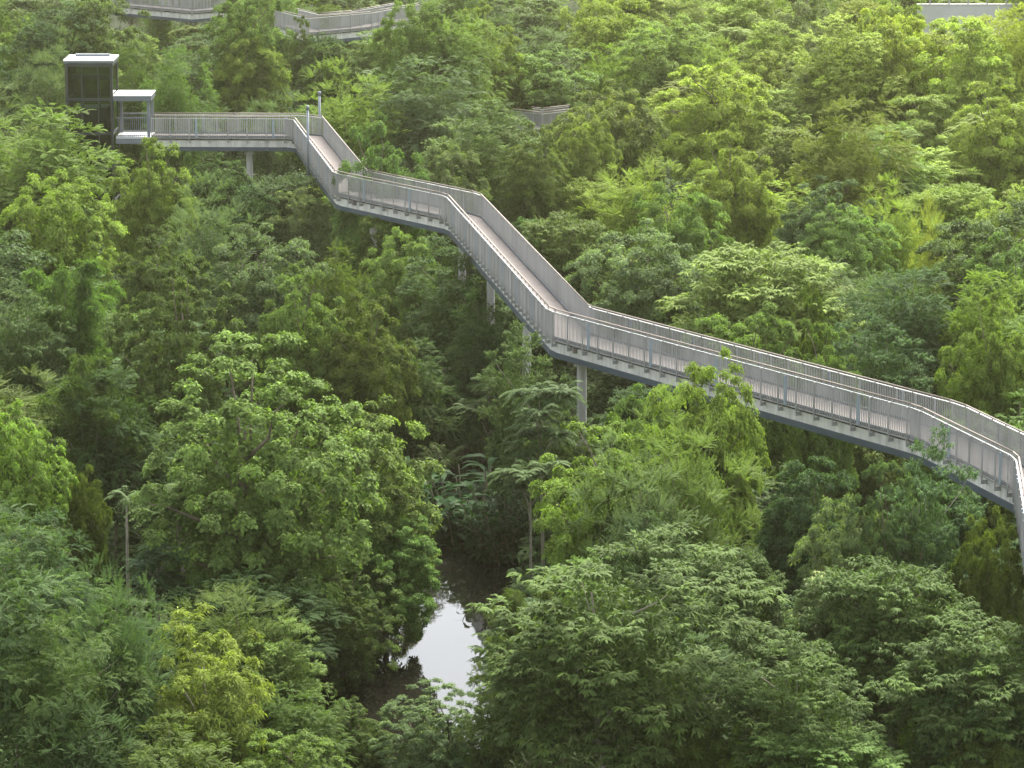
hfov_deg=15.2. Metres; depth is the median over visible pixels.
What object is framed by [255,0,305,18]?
broadleaf tree
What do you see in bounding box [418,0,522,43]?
fine leaved tree
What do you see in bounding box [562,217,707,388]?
broadleaf tree
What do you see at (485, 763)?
bushy tree
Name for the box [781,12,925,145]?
feathery tree
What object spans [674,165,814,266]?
fine leaved tree
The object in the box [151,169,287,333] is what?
wispy tree
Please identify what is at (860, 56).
broadleaf tree
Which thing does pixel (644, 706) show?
umbrella tree
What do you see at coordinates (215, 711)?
narrow leaved tree
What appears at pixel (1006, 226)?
broadleaf tree
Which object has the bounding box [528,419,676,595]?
broadleaf tree
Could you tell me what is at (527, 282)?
elevated walkway
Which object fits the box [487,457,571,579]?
umbrella tree
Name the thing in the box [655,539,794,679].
feathery tree
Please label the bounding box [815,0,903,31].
wispy tree
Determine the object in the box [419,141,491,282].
broadleaf tree
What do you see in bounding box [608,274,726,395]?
feathery tree
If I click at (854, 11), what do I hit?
feathery tree
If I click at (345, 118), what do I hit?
wispy tree
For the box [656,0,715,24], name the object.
feathery tree
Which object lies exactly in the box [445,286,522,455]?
fine leaved tree
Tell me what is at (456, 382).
broadleaf tree
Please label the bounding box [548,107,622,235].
broadleaf tree
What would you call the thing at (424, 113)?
fine leaved tree
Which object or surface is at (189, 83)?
umbrella tree
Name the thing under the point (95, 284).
feathery tree
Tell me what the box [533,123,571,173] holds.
broadleaf tree
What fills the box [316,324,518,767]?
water
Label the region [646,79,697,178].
umbrella tree
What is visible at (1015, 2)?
broadleaf tree
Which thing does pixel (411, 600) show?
bushy tree
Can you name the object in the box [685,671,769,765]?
umbrella tree
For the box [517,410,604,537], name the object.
broadleaf tree
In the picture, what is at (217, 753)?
fine leaved tree
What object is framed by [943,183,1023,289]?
feathery tree
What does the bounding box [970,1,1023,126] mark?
fine leaved tree
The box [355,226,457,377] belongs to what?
broadleaf tree
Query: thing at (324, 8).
fine leaved tree
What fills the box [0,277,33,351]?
feathery tree
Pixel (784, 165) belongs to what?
feathery tree
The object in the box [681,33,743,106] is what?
wispy tree
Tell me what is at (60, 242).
broadleaf tree
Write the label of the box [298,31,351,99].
feathery tree
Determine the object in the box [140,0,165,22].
broadleaf tree
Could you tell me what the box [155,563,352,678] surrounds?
fine leaved tree
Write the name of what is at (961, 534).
leaved tree
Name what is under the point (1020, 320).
feathery tree
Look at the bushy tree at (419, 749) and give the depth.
126.65 m
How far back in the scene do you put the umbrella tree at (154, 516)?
140.14 m
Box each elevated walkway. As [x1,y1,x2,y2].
[112,0,225,21]
[151,112,1023,574]
[274,3,419,108]
[511,105,589,157]
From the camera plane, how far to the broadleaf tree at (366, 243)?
204.52 m
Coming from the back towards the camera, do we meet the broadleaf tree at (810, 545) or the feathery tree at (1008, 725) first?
the broadleaf tree at (810, 545)
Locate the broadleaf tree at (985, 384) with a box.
[934,291,1023,435]
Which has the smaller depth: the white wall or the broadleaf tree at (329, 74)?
the broadleaf tree at (329, 74)
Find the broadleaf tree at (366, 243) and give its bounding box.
[342,215,412,332]
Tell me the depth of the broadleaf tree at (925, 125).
252.96 m
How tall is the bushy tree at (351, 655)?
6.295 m
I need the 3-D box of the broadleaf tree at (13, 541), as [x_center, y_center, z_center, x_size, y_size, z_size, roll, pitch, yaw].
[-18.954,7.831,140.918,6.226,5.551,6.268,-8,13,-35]
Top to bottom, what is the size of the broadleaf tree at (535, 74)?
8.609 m
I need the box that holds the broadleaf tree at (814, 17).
[799,0,849,36]
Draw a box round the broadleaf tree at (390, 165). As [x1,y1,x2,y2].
[331,111,435,287]
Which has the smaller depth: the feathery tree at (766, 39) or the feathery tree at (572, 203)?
the feathery tree at (572, 203)
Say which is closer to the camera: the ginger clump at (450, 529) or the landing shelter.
the ginger clump at (450, 529)
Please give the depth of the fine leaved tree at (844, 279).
189.92 m
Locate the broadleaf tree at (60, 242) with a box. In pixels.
[0,168,129,311]
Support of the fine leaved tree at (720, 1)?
on the ground
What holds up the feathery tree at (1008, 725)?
on the ground
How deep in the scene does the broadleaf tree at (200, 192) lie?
224.17 m
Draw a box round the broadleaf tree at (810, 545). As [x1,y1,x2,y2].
[787,493,904,727]
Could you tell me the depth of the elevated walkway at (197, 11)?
318.74 m
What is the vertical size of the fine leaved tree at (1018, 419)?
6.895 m
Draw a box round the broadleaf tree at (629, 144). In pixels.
[544,78,671,225]
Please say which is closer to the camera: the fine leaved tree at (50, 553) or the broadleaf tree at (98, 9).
the fine leaved tree at (50, 553)
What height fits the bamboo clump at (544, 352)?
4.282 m
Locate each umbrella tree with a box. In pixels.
[122,542,200,675]
[124,481,219,658]
[153,70,204,104]
[167,24,208,80]
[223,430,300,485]
[361,66,379,95]
[446,376,522,488]
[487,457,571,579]
[489,597,558,652]
[499,380,588,566]
[600,683,664,751]
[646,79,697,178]
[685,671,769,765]
[706,26,752,58]
[941,110,990,215]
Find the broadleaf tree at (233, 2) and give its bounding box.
[226,0,257,24]
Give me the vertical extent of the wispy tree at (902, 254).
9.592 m
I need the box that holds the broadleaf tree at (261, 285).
[197,222,346,432]
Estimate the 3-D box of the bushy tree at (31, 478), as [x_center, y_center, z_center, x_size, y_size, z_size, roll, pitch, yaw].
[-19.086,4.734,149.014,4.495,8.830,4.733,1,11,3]
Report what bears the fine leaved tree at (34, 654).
on the ground
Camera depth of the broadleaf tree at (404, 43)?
261.09 m
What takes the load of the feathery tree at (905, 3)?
on the ground
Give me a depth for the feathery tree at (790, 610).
134.90 m
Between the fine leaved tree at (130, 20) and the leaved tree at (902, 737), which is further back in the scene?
the fine leaved tree at (130, 20)
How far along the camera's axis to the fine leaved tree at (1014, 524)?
146.28 m
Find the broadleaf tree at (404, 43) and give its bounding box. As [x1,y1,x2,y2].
[368,0,460,171]
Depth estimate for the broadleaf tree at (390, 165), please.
209.81 m
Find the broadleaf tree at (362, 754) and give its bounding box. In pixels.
[324,695,396,767]
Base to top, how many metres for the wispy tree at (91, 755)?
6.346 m
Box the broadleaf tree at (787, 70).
[779,41,859,149]
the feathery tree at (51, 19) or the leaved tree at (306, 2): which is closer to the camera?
the feathery tree at (51, 19)
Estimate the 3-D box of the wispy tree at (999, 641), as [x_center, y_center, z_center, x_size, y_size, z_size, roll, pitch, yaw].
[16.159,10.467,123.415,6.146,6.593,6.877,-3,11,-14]
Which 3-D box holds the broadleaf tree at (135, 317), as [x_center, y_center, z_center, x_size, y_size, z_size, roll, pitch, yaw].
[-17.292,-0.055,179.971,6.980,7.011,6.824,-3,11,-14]
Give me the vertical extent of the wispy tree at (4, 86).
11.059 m
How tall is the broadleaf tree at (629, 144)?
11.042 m
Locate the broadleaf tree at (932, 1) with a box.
[911,0,946,16]
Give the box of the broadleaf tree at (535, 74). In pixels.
[488,43,603,125]
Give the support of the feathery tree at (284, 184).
on the ground
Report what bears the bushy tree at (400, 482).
on the ground
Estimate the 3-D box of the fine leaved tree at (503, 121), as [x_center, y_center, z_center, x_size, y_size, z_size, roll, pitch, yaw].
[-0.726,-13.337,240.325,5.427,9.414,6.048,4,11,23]
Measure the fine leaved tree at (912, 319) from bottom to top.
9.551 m
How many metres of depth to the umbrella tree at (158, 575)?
136.66 m
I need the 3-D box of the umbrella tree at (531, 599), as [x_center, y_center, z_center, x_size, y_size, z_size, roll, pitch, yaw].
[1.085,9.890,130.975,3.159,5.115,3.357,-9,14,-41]
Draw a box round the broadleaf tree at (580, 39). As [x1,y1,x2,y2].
[568,15,632,77]
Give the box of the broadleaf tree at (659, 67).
[604,14,724,138]
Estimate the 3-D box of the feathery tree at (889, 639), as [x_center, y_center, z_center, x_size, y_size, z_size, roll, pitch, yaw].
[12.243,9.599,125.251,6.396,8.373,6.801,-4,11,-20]
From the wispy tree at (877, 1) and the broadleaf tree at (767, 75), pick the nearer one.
the broadleaf tree at (767, 75)
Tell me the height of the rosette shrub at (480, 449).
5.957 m
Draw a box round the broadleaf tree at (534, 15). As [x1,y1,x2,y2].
[486,0,575,63]
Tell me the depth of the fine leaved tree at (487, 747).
124.55 m
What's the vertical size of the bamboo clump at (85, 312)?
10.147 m
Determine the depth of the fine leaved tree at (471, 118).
268.69 m
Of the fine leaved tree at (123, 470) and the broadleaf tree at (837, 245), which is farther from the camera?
the broadleaf tree at (837, 245)
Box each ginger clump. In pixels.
[395,453,536,551]
[452,484,551,565]
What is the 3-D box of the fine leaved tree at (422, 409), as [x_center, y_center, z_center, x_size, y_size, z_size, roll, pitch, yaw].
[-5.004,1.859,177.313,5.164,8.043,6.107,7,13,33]
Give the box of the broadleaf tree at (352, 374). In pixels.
[310,294,422,459]
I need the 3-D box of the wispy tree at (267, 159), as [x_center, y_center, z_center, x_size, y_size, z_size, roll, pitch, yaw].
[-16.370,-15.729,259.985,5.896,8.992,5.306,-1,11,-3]
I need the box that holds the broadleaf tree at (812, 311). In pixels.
[790,285,829,508]
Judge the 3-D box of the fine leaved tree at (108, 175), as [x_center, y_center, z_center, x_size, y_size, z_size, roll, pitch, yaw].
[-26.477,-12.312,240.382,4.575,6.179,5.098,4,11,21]
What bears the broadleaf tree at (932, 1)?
on the ground
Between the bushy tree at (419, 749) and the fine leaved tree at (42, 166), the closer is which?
the bushy tree at (419, 749)
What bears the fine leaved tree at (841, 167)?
on the ground
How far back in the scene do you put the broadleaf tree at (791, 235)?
208.63 m
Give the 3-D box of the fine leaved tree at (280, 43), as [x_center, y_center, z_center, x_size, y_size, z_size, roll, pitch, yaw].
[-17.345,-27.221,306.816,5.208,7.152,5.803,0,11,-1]
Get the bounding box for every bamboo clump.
[18,257,125,462]
[28,351,145,574]
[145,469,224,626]
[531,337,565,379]
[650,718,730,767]
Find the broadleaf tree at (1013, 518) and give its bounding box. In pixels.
[1009,457,1020,536]
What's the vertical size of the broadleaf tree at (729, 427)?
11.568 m
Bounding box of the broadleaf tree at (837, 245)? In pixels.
[797,203,901,304]
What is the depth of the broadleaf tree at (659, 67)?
269.91 m
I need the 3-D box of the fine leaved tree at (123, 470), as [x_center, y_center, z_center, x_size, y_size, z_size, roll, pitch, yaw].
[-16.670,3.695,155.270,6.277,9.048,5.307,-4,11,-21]
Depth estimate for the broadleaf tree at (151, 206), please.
213.94 m
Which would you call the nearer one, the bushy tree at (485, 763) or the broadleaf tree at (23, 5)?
the bushy tree at (485, 763)
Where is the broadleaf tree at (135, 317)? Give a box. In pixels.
[98,308,212,382]
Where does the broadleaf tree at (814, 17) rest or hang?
on the ground
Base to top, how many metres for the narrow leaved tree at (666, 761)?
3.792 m
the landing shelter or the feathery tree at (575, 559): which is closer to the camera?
the feathery tree at (575, 559)
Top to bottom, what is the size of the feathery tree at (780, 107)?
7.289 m
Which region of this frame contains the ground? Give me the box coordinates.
[0,0,1022,767]
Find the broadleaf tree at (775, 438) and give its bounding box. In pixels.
[682,300,802,479]
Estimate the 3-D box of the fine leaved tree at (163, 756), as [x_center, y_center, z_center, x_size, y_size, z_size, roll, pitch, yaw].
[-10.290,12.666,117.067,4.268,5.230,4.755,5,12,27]
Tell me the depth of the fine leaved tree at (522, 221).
205.22 m
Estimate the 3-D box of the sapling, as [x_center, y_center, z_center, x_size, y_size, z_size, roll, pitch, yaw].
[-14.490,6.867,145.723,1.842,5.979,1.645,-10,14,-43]
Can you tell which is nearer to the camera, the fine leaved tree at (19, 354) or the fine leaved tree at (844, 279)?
the fine leaved tree at (19, 354)
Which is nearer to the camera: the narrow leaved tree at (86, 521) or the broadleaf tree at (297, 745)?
the broadleaf tree at (297, 745)
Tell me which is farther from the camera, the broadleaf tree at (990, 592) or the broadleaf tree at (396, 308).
the broadleaf tree at (396, 308)
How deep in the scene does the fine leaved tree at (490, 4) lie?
329.48 m
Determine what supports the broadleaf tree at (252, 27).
on the ground
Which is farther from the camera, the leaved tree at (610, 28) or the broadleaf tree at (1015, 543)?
the leaved tree at (610, 28)
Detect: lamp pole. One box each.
[306,105,310,175]
[318,91,320,134]
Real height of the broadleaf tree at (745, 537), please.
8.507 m
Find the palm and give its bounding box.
[412,442,469,496]
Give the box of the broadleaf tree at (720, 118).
[642,58,788,184]
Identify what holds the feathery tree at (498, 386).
on the ground
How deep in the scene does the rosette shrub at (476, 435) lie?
185.81 m
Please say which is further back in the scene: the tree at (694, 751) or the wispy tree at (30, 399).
the wispy tree at (30, 399)
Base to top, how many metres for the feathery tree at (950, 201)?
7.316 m
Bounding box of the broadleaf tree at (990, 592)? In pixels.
[943,505,1023,655]
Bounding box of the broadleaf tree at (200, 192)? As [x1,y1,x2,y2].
[187,152,258,245]
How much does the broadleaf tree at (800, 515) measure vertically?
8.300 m
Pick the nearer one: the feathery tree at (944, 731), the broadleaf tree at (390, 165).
the feathery tree at (944, 731)
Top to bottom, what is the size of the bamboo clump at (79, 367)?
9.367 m
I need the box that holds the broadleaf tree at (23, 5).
[2,0,47,30]
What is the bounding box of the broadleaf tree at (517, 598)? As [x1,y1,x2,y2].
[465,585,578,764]
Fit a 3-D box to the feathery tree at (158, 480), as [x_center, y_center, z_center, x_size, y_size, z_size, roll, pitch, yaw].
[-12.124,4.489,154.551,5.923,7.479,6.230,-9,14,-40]
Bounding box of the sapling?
[104,485,135,617]
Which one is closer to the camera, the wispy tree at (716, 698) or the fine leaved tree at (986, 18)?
the wispy tree at (716, 698)
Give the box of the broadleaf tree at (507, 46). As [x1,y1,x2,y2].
[455,0,526,126]
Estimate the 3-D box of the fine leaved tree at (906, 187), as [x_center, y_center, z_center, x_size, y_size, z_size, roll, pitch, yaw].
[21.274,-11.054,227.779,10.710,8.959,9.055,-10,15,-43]
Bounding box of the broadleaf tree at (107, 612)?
[52,565,132,661]
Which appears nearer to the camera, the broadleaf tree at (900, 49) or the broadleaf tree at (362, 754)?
the broadleaf tree at (362, 754)
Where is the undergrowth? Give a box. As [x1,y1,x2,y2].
[0,0,1023,767]
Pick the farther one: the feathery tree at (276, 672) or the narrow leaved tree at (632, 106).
the narrow leaved tree at (632, 106)
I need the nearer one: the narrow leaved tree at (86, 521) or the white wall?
the narrow leaved tree at (86, 521)
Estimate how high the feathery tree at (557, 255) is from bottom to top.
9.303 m
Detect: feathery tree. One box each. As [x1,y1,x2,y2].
[0,0,108,128]
[0,266,76,439]
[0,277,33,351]
[1,0,122,44]
[20,266,118,334]
[33,22,146,82]
[92,308,146,380]
[93,320,250,449]
[119,31,165,82]
[139,410,275,573]
[157,25,233,129]
[218,183,283,274]
[235,170,333,255]
[241,616,332,739]
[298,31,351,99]
[307,185,334,254]
[317,0,381,46]
[340,28,401,97]
[394,233,519,390]
[413,98,555,215]
[463,522,795,767]
[475,319,576,532]
[521,208,619,373]
[526,544,641,724]
[545,176,630,244]
[575,0,678,31]
[597,509,698,650]
[598,382,667,457]
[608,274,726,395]
[653,238,869,421]
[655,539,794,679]
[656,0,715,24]
[681,0,765,69]
[690,585,793,672]
[711,628,886,767]
[730,19,808,81]
[732,721,910,767]
[734,86,818,157]
[736,0,796,17]
[741,125,832,223]
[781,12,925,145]
[786,553,987,752]
[823,299,934,496]
[828,0,881,55]
[871,422,986,715]
[874,609,1023,767]
[892,0,926,28]
[893,180,1001,259]
[896,145,987,223]
[901,15,1003,93]
[911,648,1023,767]
[935,0,985,3]
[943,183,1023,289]
[963,444,1020,553]
[993,99,1023,183]
[1001,180,1023,232]
[1010,299,1023,355]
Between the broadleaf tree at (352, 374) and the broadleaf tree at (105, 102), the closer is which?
the broadleaf tree at (352, 374)
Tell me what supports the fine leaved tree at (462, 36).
on the ground
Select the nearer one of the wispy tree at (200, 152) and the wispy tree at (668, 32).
the wispy tree at (200, 152)
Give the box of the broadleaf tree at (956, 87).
[903,16,1023,129]
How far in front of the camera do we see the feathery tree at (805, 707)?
117.81 m
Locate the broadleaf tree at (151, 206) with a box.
[101,136,199,279]
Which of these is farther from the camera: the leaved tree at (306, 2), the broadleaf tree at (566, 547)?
the leaved tree at (306, 2)
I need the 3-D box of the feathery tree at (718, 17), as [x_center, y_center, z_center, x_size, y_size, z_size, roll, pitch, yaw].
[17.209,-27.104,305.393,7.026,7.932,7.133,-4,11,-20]
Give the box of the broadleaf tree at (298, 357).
[248,263,353,462]
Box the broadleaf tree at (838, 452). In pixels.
[779,315,864,530]
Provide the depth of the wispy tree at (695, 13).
314.19 m
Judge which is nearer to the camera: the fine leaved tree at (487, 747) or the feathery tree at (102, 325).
the fine leaved tree at (487, 747)
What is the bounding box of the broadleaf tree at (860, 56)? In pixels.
[834,34,897,141]
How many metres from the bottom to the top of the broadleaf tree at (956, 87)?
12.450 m
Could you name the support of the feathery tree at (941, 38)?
on the ground
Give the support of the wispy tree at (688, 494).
on the ground
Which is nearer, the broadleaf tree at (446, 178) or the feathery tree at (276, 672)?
the feathery tree at (276, 672)
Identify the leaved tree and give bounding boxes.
[0,0,27,44]
[0,97,138,249]
[0,116,39,226]
[0,167,17,257]
[0,229,57,342]
[0,306,70,446]
[0,491,96,747]
[0,506,106,687]
[0,574,70,767]
[0,606,156,767]
[35,365,163,572]
[56,67,130,120]
[60,152,121,208]
[62,464,112,581]
[92,46,169,178]
[112,0,144,29]
[114,708,240,767]
[126,116,187,183]
[133,601,279,767]
[136,0,177,57]
[137,44,220,203]
[141,667,264,758]
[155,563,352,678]
[247,680,359,766]
[265,0,319,60]
[271,103,353,176]
[295,0,376,21]
[301,146,372,193]
[301,240,375,360]
[313,3,362,58]
[321,196,341,258]
[361,51,489,172]
[377,336,466,474]
[401,0,513,137]
[403,263,535,383]
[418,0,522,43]
[438,0,516,23]
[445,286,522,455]
[450,657,537,767]
[452,96,490,159]
[464,98,537,210]
[470,216,541,316]
[500,0,570,37]
[555,594,681,749]
[557,0,627,53]
[569,0,654,94]
[576,41,635,116]
[590,382,665,497]
[595,94,642,137]
[625,719,676,767]
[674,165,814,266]
[676,87,755,153]
[704,0,753,31]
[717,711,771,767]
[722,0,798,59]
[742,0,841,63]
[780,94,922,222]
[791,121,957,235]
[798,256,898,367]
[827,407,914,516]
[830,265,970,412]
[863,0,927,50]
[890,698,943,767]
[892,32,954,120]
[925,269,1023,415]
[940,13,1023,144]
[942,477,1020,560]
[956,389,1023,449]
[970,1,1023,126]
[985,378,1023,430]
[993,512,1019,553]
[995,311,1023,426]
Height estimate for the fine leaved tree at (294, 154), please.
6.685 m
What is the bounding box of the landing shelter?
[113,90,155,143]
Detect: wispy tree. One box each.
[0,81,23,153]
[0,361,69,484]
[1,121,63,178]
[7,23,95,162]
[13,682,143,767]
[42,617,217,752]
[66,551,179,767]
[86,0,124,20]
[131,93,231,168]
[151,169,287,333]
[157,576,315,717]
[231,87,310,187]
[237,0,319,50]
[291,55,409,167]
[370,0,421,13]
[481,12,589,89]
[564,424,731,640]
[578,152,689,255]
[599,56,645,125]
[599,623,780,749]
[603,25,690,123]
[612,379,782,645]
[646,0,731,46]
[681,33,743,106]
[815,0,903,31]
[834,272,923,393]
[850,171,949,307]
[906,189,950,306]
[944,620,1023,700]
[981,0,1017,3]
[994,607,1023,668]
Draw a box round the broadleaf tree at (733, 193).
[682,122,782,271]
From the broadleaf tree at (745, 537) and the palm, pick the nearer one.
the broadleaf tree at (745, 537)
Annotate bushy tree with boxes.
[0,398,78,559]
[98,251,262,484]
[126,329,386,624]
[258,393,447,614]
[293,554,406,692]
[321,503,442,655]
[368,677,498,767]
[448,719,523,767]
[836,460,937,742]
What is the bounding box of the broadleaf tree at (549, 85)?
[523,77,561,143]
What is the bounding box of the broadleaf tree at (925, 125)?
[874,94,969,170]
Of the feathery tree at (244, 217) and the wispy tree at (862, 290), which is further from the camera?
the feathery tree at (244, 217)
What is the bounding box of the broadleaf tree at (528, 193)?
[500,122,574,244]
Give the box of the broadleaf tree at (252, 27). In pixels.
[197,0,294,164]
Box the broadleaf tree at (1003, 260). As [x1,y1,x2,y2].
[954,231,1023,347]
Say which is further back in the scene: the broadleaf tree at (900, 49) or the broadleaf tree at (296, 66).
the broadleaf tree at (296, 66)
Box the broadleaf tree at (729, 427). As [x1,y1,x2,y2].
[641,346,770,571]
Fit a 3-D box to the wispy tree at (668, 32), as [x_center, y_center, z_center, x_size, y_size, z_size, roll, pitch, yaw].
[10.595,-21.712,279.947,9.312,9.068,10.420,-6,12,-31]
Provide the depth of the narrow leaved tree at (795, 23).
283.10 m
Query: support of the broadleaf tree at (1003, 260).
on the ground
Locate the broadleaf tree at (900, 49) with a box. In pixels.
[851,4,941,141]
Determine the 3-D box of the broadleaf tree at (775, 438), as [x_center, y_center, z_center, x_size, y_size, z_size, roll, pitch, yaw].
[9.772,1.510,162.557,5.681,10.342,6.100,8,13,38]
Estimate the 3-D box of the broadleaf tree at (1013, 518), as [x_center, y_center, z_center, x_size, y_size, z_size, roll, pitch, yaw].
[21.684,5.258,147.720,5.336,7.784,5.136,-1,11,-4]
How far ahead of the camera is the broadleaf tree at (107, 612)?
137.62 m
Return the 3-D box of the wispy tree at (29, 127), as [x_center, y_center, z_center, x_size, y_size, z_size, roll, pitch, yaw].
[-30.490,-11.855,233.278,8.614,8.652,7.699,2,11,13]
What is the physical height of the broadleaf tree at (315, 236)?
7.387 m
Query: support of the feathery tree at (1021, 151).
on the ground
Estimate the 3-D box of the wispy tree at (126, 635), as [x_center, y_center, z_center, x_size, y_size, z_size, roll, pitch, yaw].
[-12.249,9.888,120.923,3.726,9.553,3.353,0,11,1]
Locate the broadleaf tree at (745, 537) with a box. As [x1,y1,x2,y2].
[651,429,755,577]
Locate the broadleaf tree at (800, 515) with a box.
[745,455,865,624]
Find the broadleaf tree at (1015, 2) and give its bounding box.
[1008,0,1023,29]
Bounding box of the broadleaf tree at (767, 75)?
[732,42,802,105]
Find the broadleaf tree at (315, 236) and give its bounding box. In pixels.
[260,186,338,291]
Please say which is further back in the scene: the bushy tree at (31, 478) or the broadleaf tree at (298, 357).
the broadleaf tree at (298, 357)
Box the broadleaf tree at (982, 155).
[944,75,1023,209]
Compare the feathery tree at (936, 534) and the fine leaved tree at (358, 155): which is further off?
the fine leaved tree at (358, 155)
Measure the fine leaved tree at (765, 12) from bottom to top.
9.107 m
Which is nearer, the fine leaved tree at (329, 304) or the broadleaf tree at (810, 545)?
the broadleaf tree at (810, 545)
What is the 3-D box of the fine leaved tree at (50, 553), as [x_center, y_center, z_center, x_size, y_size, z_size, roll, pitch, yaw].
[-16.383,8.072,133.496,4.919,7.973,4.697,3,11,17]
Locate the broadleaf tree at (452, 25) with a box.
[416,13,491,63]
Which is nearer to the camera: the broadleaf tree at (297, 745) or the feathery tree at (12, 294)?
the broadleaf tree at (297, 745)
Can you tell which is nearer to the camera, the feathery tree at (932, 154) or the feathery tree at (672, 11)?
the feathery tree at (932, 154)
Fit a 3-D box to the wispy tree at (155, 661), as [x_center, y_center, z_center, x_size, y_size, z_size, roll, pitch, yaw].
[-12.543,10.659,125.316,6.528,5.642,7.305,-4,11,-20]
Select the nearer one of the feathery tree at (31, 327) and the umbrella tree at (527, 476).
the umbrella tree at (527, 476)
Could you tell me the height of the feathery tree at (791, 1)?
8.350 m
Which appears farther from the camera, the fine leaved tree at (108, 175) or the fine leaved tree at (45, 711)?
the fine leaved tree at (108, 175)
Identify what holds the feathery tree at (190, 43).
on the ground
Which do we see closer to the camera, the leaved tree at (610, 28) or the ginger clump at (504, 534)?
the ginger clump at (504, 534)
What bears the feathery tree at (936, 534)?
on the ground
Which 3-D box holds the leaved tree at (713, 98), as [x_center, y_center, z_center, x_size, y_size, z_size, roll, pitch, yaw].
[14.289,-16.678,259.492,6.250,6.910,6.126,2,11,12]
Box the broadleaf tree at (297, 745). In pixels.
[226,727,351,767]
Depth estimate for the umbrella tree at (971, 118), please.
242.87 m
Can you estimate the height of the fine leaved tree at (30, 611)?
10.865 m
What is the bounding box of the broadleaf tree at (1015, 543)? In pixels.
[963,539,1023,625]
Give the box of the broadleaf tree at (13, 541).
[0,525,76,590]
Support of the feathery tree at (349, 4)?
on the ground
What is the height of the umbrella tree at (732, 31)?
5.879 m
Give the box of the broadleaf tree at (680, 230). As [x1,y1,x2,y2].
[626,180,736,297]
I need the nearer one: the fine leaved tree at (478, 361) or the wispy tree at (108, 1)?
the fine leaved tree at (478, 361)
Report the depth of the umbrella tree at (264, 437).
155.33 m
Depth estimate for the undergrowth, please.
168.75 m
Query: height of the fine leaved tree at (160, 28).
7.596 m
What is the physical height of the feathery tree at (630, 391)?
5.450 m
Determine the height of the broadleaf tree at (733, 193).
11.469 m
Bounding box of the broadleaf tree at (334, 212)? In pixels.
[325,151,414,260]
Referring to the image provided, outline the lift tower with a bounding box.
[63,54,119,236]
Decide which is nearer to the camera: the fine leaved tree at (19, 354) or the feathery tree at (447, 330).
the fine leaved tree at (19, 354)
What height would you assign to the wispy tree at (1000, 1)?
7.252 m
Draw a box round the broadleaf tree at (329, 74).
[293,43,370,127]
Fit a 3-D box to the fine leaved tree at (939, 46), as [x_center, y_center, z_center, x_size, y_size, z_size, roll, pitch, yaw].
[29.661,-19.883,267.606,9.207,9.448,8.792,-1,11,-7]
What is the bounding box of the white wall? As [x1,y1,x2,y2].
[917,0,1023,44]
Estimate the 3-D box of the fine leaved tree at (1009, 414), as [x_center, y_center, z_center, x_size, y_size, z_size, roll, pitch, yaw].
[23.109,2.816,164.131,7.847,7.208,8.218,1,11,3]
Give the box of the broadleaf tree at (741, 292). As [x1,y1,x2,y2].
[696,251,827,357]
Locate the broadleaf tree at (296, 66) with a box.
[282,14,316,111]
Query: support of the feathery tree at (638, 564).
on the ground
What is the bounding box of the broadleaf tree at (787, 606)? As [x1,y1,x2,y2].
[745,595,847,703]
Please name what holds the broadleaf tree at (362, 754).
on the ground
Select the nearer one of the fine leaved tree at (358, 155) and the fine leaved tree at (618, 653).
the fine leaved tree at (618, 653)
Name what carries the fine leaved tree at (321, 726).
on the ground
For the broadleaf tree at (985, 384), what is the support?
on the ground
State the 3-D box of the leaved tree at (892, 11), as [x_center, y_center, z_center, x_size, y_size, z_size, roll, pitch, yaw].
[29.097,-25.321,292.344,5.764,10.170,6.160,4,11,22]
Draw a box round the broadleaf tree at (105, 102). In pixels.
[78,97,135,175]
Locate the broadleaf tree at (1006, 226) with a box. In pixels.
[912,199,1023,333]
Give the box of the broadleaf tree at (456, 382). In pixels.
[421,349,486,462]
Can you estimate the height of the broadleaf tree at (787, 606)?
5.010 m
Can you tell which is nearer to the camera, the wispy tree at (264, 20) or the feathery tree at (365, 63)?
the feathery tree at (365, 63)
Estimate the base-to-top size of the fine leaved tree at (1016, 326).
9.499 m
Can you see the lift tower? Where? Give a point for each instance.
(104, 115)
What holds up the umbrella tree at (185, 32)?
on the ground
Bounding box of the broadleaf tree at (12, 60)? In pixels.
[0,11,47,132]
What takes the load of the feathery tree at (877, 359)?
on the ground
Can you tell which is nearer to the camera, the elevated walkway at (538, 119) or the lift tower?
the lift tower
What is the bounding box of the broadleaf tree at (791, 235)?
[771,174,884,289]
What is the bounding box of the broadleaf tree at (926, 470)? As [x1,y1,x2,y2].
[905,409,1003,552]
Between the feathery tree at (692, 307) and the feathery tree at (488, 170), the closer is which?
the feathery tree at (692, 307)
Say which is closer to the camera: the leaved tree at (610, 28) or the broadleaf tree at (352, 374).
the broadleaf tree at (352, 374)
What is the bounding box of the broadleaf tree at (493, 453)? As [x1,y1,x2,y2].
[483,384,531,469]
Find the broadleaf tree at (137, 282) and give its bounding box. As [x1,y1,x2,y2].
[104,223,199,340]
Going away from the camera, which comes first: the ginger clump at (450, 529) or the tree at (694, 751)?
the tree at (694, 751)
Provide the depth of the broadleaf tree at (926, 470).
153.50 m
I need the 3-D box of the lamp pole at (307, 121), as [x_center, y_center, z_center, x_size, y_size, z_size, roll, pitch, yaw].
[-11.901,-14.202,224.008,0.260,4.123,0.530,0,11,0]
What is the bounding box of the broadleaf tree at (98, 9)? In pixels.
[49,0,151,103]
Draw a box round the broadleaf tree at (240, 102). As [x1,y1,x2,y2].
[207,29,292,131]

